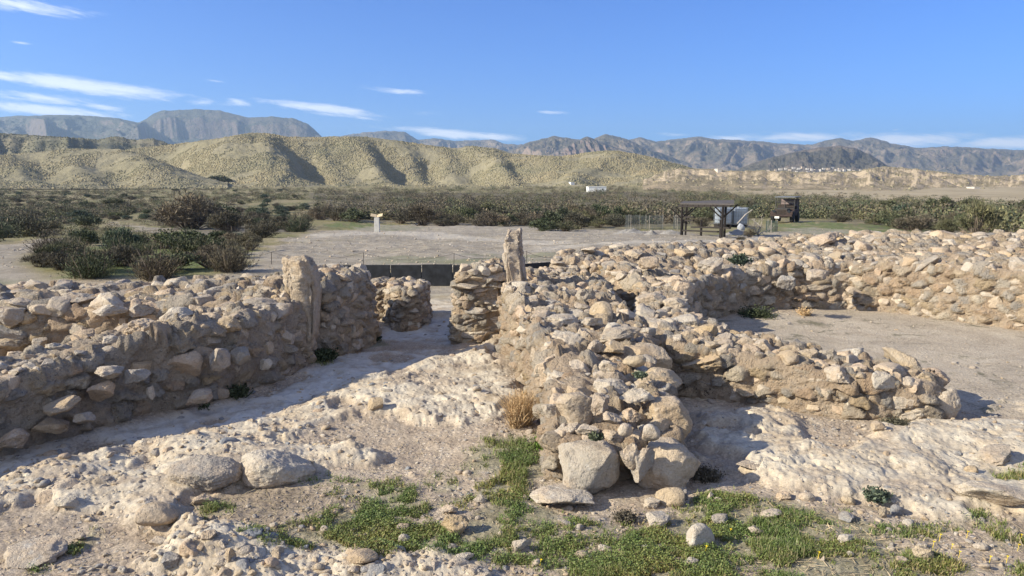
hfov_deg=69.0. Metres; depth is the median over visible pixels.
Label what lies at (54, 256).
bush
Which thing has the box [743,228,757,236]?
bush
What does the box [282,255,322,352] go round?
upright stone
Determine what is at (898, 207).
bush
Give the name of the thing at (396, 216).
bush
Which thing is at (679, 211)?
bush
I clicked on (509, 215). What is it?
bush
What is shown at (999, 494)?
loose stone
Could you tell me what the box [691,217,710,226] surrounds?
bush
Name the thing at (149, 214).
bush
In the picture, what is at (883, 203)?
bush
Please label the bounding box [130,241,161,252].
bush
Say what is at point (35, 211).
bush
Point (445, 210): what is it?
bush
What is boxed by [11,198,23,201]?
bush
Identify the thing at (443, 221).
bush
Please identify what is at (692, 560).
loose stone
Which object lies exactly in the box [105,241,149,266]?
bush
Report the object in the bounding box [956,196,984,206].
bush
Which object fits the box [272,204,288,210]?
bush
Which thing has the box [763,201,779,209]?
bush
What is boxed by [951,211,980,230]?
bush
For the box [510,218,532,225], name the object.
bush
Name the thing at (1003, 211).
bush
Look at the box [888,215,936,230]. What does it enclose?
bush
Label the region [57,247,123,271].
bush
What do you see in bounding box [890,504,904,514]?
loose stone
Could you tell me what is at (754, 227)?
bare shrub
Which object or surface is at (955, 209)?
bush
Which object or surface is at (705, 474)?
weed
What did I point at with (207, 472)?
boulder
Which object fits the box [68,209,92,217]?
bush
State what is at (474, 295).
stone wall
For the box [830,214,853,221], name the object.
bush
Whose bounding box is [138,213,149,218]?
bush
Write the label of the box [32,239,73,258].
bush
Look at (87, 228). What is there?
bush
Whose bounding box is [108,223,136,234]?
bush
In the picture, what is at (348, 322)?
stone wall
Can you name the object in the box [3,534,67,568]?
loose stone
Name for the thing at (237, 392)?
weed
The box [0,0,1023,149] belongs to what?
sky
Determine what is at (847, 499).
loose stone
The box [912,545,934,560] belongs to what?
loose stone
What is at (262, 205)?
bush
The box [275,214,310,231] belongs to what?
bush
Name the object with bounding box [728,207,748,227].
water tank
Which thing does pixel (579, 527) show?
loose stone
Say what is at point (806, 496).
loose stone
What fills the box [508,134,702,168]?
mountains
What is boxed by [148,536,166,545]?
loose stone
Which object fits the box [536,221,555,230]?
bush
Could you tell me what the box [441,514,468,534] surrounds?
loose stone
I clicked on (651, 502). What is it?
loose stone
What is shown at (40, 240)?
bush
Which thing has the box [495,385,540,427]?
weed
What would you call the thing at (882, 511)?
loose stone
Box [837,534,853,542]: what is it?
loose stone
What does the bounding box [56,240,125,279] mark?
bush
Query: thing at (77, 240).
bush
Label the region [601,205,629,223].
bush
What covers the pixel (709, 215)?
bush
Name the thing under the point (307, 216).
bush
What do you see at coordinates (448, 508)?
loose stone
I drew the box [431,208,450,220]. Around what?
bush
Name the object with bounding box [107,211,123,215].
bush
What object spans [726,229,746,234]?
gravel heap
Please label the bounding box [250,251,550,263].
rope fence
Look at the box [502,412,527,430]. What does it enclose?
weed
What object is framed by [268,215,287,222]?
bush
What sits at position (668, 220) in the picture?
scrub
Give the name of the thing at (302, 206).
bush
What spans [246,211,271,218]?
bush
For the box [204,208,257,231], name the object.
bush
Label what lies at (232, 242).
bush
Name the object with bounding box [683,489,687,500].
loose stone
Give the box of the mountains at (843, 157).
[734,145,890,172]
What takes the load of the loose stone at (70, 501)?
on the ground at (790, 457)
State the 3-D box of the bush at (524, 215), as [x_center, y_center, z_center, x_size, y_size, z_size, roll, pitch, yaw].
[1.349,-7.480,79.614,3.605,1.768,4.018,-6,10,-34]
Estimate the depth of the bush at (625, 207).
96.32 m
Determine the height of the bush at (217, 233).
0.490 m
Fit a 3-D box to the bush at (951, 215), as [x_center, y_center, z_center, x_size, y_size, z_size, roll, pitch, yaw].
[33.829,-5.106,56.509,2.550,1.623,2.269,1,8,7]
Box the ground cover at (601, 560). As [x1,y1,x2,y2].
[27,362,1023,575]
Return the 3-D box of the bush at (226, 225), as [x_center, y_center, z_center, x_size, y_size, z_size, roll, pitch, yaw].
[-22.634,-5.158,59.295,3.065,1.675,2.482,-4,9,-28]
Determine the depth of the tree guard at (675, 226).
60.29 m
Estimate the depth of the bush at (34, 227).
36.32 m
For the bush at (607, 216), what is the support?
on the ground at (790, 457)
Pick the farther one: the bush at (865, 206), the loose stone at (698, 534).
the bush at (865, 206)
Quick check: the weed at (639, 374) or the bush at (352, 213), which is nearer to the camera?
the weed at (639, 374)
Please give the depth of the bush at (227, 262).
13.30 m
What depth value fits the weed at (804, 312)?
9.23 m
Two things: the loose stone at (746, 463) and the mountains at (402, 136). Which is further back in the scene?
the mountains at (402, 136)
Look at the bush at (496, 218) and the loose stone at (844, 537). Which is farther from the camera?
the bush at (496, 218)
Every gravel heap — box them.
[612,228,644,233]
[644,230,658,234]
[659,230,679,233]
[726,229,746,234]
[739,236,767,240]
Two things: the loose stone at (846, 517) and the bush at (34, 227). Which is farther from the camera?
the bush at (34, 227)
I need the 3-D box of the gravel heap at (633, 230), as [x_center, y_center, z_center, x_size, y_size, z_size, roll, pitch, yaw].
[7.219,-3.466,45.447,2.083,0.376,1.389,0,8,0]
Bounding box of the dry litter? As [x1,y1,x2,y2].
[0,356,1023,575]
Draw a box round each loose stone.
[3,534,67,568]
[43,554,56,564]
[53,495,79,507]
[71,533,85,539]
[117,566,126,572]
[134,502,179,525]
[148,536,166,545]
[161,551,178,569]
[190,493,213,505]
[201,529,216,539]
[213,560,225,567]
[224,548,236,562]
[269,522,277,527]
[346,548,377,563]
[368,397,382,410]
[396,523,409,532]
[398,534,409,543]
[439,504,456,512]
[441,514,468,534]
[455,552,473,559]
[473,494,485,502]
[511,539,531,551]
[529,483,594,503]
[558,519,570,526]
[574,524,583,530]
[597,544,607,550]
[643,497,660,508]
[646,511,669,527]
[655,487,684,507]
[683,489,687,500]
[686,523,714,546]
[686,557,698,564]
[707,491,713,499]
[711,513,727,524]
[737,459,759,469]
[748,525,765,534]
[755,433,774,438]
[760,508,781,517]
[776,491,790,500]
[798,492,814,501]
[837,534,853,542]
[838,511,853,522]
[841,495,855,504]
[870,421,885,430]
[878,507,886,517]
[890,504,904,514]
[895,556,909,564]
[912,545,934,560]
[953,480,1023,505]
[964,465,978,472]
[973,542,988,550]
[978,444,1011,465]
[1008,529,1017,537]
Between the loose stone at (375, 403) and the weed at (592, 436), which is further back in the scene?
the loose stone at (375, 403)
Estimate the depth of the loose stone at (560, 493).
3.81 m
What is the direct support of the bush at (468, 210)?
on the ground at (790, 457)
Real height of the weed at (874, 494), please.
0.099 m
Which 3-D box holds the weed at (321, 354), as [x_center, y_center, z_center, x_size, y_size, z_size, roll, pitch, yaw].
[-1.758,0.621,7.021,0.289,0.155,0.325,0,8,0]
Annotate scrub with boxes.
[0,183,1022,241]
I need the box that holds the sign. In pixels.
[371,213,382,231]
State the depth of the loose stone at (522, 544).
3.35 m
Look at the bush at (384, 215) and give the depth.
96.66 m
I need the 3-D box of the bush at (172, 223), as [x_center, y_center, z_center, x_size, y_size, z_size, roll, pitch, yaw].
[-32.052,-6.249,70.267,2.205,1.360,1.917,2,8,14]
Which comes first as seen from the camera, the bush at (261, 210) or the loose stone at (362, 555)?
the loose stone at (362, 555)
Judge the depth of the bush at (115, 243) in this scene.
15.03 m
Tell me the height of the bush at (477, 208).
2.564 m
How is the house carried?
on the ground at (790, 457)
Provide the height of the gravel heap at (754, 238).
0.207 m
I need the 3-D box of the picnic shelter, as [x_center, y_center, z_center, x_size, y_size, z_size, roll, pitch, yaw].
[10.128,-3.545,39.574,1.966,2.363,9.057,-1,8,-6]
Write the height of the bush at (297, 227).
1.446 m
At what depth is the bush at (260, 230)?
35.15 m
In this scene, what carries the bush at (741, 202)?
on the ground at (790, 457)
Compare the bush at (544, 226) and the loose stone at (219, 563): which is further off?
the bush at (544, 226)
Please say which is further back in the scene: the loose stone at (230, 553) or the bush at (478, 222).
the bush at (478, 222)
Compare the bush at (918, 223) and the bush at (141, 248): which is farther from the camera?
the bush at (918, 223)
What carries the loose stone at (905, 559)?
on the ground at (790, 457)
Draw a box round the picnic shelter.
[670,200,737,237]
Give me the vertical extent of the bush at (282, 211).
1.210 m
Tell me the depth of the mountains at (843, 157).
1914.53 m
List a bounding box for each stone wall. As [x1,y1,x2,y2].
[0,272,284,355]
[0,289,316,455]
[316,263,381,356]
[369,276,432,331]
[447,258,505,344]
[494,266,700,493]
[549,229,1023,330]
[633,279,961,421]
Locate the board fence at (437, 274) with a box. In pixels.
[343,262,550,285]
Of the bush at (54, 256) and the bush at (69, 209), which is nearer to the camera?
the bush at (54, 256)
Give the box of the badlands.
[643,167,1023,190]
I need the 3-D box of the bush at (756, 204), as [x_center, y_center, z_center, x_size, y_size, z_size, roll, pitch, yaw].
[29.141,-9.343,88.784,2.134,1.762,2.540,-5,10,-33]
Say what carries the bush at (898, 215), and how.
on the ground at (790, 457)
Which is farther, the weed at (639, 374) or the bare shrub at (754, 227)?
the bare shrub at (754, 227)
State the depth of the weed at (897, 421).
5.03 m
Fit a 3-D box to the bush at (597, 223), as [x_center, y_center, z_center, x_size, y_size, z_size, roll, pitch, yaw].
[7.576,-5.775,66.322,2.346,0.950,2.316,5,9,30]
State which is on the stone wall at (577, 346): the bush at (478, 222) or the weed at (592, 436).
the weed at (592, 436)
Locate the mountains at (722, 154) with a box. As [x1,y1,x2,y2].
[630,136,1023,175]
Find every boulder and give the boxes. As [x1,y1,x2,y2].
[167,455,241,491]
[241,449,315,488]
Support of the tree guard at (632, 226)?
on the ground at (790, 457)
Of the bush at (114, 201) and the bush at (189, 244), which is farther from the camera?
the bush at (114, 201)
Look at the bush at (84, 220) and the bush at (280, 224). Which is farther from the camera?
the bush at (84, 220)
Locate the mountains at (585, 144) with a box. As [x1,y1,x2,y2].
[548,137,631,155]
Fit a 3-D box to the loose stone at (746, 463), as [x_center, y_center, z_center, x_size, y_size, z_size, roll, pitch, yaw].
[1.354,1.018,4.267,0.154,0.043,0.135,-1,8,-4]
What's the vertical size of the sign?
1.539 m
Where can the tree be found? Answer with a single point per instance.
(222, 178)
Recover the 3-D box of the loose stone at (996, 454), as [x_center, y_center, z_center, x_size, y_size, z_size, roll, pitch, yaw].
[2.882,0.993,4.432,0.192,0.081,0.160,-17,14,-18]
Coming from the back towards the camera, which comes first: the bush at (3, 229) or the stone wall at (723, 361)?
the bush at (3, 229)
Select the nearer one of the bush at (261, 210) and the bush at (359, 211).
the bush at (359, 211)
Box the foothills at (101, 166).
[0,149,227,188]
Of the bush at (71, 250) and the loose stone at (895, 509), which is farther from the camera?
the bush at (71, 250)
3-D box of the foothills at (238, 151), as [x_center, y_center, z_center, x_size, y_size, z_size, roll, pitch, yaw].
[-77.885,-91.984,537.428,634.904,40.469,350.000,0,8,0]
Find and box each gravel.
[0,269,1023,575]
[2,229,837,268]
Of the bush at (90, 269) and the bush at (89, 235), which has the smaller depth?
the bush at (90, 269)
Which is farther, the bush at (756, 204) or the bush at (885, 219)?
the bush at (756, 204)
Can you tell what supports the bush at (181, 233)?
on the ground at (790, 457)
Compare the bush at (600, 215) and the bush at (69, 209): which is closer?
the bush at (600, 215)
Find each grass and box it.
[642,166,1023,190]
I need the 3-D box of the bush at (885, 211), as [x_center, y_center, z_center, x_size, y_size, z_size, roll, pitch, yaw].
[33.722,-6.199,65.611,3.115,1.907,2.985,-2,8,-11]
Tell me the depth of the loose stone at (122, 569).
3.19 m
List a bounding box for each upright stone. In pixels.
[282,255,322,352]
[502,228,526,282]
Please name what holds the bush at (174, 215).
on the ground at (790, 457)
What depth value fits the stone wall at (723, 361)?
5.59 m
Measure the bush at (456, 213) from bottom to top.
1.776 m
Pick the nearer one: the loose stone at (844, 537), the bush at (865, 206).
the loose stone at (844, 537)
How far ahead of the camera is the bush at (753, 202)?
104.24 m
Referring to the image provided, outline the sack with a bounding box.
[737,223,744,229]
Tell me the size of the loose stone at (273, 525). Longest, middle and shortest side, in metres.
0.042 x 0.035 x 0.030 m
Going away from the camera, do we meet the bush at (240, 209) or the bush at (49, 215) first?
the bush at (49, 215)
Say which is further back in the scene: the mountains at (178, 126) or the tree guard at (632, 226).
the mountains at (178, 126)
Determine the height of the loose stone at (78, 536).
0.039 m
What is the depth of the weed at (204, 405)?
5.62 m
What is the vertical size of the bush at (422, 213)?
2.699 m
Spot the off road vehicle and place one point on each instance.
(786, 208)
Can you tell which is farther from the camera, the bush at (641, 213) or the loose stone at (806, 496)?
the bush at (641, 213)
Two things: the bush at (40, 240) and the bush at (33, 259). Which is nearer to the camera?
the bush at (33, 259)
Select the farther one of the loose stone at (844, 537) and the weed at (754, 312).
the weed at (754, 312)
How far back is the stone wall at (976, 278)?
9.56 m
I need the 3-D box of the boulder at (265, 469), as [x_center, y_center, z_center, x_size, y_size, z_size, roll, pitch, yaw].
[-1.324,1.032,4.222,0.415,0.249,0.328,1,12,-12]
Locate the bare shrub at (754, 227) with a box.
[748,216,773,235]
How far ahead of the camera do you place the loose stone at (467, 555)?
3.24 m
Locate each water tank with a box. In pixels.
[713,207,732,226]
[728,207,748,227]
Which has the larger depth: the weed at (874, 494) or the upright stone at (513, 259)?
the upright stone at (513, 259)
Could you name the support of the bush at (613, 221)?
on the ground at (790, 457)
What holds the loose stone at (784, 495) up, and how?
on the ground at (790, 457)
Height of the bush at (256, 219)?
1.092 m
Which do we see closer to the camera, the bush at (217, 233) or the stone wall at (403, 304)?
the stone wall at (403, 304)
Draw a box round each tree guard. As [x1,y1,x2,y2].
[625,215,639,228]
[641,215,662,229]
[673,215,680,228]
[766,220,777,231]
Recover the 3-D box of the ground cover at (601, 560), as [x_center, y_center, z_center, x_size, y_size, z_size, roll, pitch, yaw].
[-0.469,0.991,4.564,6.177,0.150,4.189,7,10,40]
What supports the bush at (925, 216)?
on the ground at (790, 457)
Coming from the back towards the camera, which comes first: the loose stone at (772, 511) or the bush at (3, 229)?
the bush at (3, 229)
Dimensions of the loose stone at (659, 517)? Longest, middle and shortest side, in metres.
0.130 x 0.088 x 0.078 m
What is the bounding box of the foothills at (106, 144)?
[0,134,169,154]
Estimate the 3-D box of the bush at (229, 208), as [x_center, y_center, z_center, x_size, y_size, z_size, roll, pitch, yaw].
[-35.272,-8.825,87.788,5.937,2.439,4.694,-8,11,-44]
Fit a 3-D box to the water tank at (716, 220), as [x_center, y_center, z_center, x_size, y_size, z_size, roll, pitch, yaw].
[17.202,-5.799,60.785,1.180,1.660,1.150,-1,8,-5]
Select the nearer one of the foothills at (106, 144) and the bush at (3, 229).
the bush at (3, 229)
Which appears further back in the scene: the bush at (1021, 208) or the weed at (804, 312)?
the bush at (1021, 208)
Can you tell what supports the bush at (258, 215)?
on the ground at (790, 457)
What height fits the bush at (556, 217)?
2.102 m
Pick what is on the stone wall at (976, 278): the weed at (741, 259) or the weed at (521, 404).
the weed at (741, 259)
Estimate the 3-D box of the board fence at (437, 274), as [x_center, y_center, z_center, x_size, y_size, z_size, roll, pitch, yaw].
[-0.046,-0.272,14.823,6.785,0.613,1.783,-5,9,-31]
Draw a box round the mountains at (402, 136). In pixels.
[340,131,522,151]
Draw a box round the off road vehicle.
[770,196,799,222]
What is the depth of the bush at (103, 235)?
27.49 m
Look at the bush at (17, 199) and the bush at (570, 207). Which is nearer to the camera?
the bush at (570, 207)
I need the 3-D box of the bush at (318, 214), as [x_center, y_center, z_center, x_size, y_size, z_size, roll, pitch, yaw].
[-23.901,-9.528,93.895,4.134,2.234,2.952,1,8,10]
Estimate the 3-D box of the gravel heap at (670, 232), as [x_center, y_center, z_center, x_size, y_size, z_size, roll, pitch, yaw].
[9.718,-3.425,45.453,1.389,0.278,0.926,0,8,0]
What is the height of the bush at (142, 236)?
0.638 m
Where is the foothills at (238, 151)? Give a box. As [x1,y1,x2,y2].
[134,133,688,187]
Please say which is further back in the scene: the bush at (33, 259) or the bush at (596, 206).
the bush at (596, 206)
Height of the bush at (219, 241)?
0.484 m
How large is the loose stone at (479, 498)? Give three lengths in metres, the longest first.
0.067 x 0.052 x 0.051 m
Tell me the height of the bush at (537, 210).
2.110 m
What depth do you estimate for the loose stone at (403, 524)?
3.56 m
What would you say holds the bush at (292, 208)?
on the ground at (790, 457)
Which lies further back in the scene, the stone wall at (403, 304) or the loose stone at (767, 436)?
the stone wall at (403, 304)
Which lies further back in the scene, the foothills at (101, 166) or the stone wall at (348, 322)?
the foothills at (101, 166)
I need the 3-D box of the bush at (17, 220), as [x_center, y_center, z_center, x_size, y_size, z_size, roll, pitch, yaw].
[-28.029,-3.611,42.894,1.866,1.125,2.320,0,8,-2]
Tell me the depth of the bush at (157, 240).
21.19 m
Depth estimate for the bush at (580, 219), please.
59.35 m
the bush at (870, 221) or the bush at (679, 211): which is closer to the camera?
the bush at (870, 221)
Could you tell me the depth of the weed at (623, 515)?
3.66 m
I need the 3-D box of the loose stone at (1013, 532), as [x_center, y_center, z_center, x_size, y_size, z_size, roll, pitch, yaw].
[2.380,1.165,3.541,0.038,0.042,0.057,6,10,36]
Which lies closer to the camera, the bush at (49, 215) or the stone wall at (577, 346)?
the stone wall at (577, 346)
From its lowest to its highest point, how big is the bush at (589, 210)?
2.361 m
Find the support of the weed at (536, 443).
on the ground at (790, 457)
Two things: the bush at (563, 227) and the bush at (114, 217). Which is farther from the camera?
the bush at (114, 217)
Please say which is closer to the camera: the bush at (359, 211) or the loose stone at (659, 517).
the loose stone at (659, 517)
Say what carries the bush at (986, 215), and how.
on the ground at (790, 457)
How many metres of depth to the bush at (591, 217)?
69.18 m
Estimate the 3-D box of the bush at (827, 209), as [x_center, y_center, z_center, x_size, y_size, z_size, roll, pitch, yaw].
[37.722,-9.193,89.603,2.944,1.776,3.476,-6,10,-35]
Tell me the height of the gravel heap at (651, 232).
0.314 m
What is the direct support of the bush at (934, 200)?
on the ground at (790, 457)
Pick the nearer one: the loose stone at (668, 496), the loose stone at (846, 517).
the loose stone at (846, 517)
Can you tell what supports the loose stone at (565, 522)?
on the ground at (790, 457)
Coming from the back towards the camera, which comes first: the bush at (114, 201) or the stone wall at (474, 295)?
the bush at (114, 201)
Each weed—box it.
[198,403,211,410]
[227,383,253,399]
[314,347,339,361]
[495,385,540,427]
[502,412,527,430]
[534,436,542,454]
[588,431,604,441]
[608,507,641,526]
[632,370,647,380]
[691,463,726,483]
[725,252,754,266]
[732,300,779,319]
[795,307,812,316]
[862,485,893,504]
[878,414,910,425]
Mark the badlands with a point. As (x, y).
(765, 181)
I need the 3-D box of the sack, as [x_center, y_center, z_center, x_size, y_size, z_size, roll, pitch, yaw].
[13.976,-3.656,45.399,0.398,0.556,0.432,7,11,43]
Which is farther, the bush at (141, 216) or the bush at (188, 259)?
the bush at (141, 216)
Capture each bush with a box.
[0,218,23,238]
[8,217,39,226]
[9,212,60,237]
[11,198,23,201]
[17,251,53,266]
[23,230,79,253]
[26,207,44,215]
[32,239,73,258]
[36,233,93,254]
[37,249,79,269]
[43,212,62,217]
[49,233,93,249]
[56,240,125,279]
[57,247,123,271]
[59,207,75,211]
[65,228,100,244]
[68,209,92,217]
[73,213,104,227]
[75,227,101,242]
[94,229,143,256]
[98,229,112,240]
[100,227,143,246]
[101,197,127,203]
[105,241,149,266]
[106,215,119,219]
[107,203,119,208]
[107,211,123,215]
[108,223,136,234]
[116,241,193,281]
[121,215,133,219]
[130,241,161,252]
[132,227,151,242]
[133,241,157,254]
[133,251,200,271]
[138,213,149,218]
[144,208,163,220]
[144,226,173,248]
[147,227,217,248]
[150,188,222,228]
[161,235,217,255]
[164,220,183,226]
[186,241,229,267]
[196,234,263,272]
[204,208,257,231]
[207,230,226,238]
[208,203,241,214]
[209,213,244,230]
[210,236,234,252]
[216,232,239,244]
[224,238,236,246]
[224,242,250,257]
[234,229,263,250]
[235,205,246,212]
[241,207,259,216]
[241,217,275,229]
[245,221,280,237]
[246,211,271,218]
[246,217,271,225]
[251,213,264,218]
[256,207,272,214]
[258,203,269,207]
[262,198,270,203]
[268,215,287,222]
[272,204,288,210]
[274,208,289,214]
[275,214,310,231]
[277,211,315,231]
[286,206,295,210]
[295,204,308,210]
[303,214,315,222]
[305,205,332,219]
[325,205,346,220]
[339,207,366,221]
[341,205,367,221]
[380,211,391,219]
[386,207,414,223]
[399,201,436,225]
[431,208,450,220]
[431,217,453,225]
[435,212,464,225]
[436,207,450,213]
[446,211,465,224]
[453,206,480,220]
[467,201,485,217]
[469,218,496,225]
[474,211,511,225]
[478,202,500,213]
[490,206,515,222]
[494,212,518,225]
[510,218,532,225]
[513,211,542,224]
[527,206,546,215]
[527,216,557,230]
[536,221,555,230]
[543,206,571,222]
[553,220,580,231]
[559,202,595,211]
[563,210,590,229]
[579,205,598,219]
[580,210,597,226]
[585,218,608,227]
[590,203,609,209]
[595,208,613,217]
[599,213,620,224]
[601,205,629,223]
[602,213,632,226]
[618,209,645,223]
[620,205,643,210]
[665,208,691,219]
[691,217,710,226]
[696,207,714,215]
[702,211,714,220]
[734,200,748,206]
[740,199,756,206]
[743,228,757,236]
[749,203,766,212]
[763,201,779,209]
[810,205,836,213]
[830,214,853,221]
[854,203,874,209]
[864,217,884,224]
[875,216,889,224]
[876,207,914,223]
[877,199,896,208]
[885,210,916,228]
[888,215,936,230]
[891,203,918,214]
[909,211,938,224]
[912,219,941,229]
[924,196,955,209]
[933,217,963,231]
[940,211,965,229]
[947,204,967,212]
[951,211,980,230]
[952,196,1007,232]
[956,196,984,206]
[989,208,1008,217]
[1012,203,1023,216]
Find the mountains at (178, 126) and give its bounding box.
[0,109,321,143]
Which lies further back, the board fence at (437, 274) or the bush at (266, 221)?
the bush at (266, 221)
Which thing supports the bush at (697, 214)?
on the ground at (790, 457)
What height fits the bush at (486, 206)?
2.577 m
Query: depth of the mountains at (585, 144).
2766.61 m
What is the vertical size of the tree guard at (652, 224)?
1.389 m
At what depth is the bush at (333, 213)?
88.99 m
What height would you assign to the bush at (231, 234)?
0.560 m
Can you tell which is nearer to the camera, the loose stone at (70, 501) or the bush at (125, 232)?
the loose stone at (70, 501)
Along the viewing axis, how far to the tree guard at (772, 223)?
45.19 m
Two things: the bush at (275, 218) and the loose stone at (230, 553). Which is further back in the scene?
the bush at (275, 218)
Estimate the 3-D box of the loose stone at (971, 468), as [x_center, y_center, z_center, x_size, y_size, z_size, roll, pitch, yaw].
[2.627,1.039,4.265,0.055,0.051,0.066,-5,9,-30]
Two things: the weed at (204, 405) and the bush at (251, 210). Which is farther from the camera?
the bush at (251, 210)
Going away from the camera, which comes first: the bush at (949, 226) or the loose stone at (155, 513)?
the loose stone at (155, 513)
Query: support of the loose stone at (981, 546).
on the ground at (790, 457)
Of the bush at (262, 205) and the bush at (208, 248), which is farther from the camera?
the bush at (262, 205)
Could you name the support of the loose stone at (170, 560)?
on the ground at (790, 457)
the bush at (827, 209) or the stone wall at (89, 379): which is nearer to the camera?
the stone wall at (89, 379)
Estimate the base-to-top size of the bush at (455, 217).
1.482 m
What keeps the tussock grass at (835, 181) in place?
on the badlands
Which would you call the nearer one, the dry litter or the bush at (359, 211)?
the dry litter
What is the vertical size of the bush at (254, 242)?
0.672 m
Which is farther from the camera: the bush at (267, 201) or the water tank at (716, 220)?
the bush at (267, 201)
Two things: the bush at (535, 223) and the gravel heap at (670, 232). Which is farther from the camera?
the bush at (535, 223)
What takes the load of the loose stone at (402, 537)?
on the ground at (790, 457)
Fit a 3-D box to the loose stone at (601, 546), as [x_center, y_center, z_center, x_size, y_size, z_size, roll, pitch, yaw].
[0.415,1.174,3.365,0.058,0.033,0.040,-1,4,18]
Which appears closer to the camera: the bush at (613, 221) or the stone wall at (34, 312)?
the stone wall at (34, 312)
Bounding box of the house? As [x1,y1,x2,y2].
[586,186,605,191]
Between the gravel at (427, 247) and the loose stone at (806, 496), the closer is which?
the loose stone at (806, 496)
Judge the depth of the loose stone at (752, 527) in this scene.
3.51 m
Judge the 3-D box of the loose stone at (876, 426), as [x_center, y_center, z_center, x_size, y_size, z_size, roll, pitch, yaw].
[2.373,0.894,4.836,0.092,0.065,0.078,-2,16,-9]
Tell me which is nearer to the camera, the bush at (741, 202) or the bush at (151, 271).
the bush at (151, 271)
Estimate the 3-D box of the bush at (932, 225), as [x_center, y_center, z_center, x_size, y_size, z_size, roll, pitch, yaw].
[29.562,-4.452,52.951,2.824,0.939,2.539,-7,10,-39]
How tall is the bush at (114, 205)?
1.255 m
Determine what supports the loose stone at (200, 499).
on the ground at (790, 457)
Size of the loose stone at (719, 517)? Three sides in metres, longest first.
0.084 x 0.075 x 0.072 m
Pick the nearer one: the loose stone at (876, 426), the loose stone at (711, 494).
the loose stone at (711, 494)
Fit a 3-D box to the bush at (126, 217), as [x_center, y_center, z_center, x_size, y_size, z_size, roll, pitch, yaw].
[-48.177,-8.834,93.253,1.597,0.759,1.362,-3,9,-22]
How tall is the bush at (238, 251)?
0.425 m
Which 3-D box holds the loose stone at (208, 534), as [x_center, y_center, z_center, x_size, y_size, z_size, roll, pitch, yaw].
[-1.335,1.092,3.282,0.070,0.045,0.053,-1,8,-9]
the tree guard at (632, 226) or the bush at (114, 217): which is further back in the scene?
the bush at (114, 217)
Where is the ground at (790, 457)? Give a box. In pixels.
[0,185,1023,575]
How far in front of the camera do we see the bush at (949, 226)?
45.12 m
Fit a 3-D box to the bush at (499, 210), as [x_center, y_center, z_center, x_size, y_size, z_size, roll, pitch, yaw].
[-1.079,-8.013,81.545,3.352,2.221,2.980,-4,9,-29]
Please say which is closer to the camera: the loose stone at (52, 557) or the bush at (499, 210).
the loose stone at (52, 557)
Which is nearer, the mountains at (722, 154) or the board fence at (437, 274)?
the board fence at (437, 274)
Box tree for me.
[208,175,231,182]
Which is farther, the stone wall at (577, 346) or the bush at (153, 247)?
the bush at (153, 247)

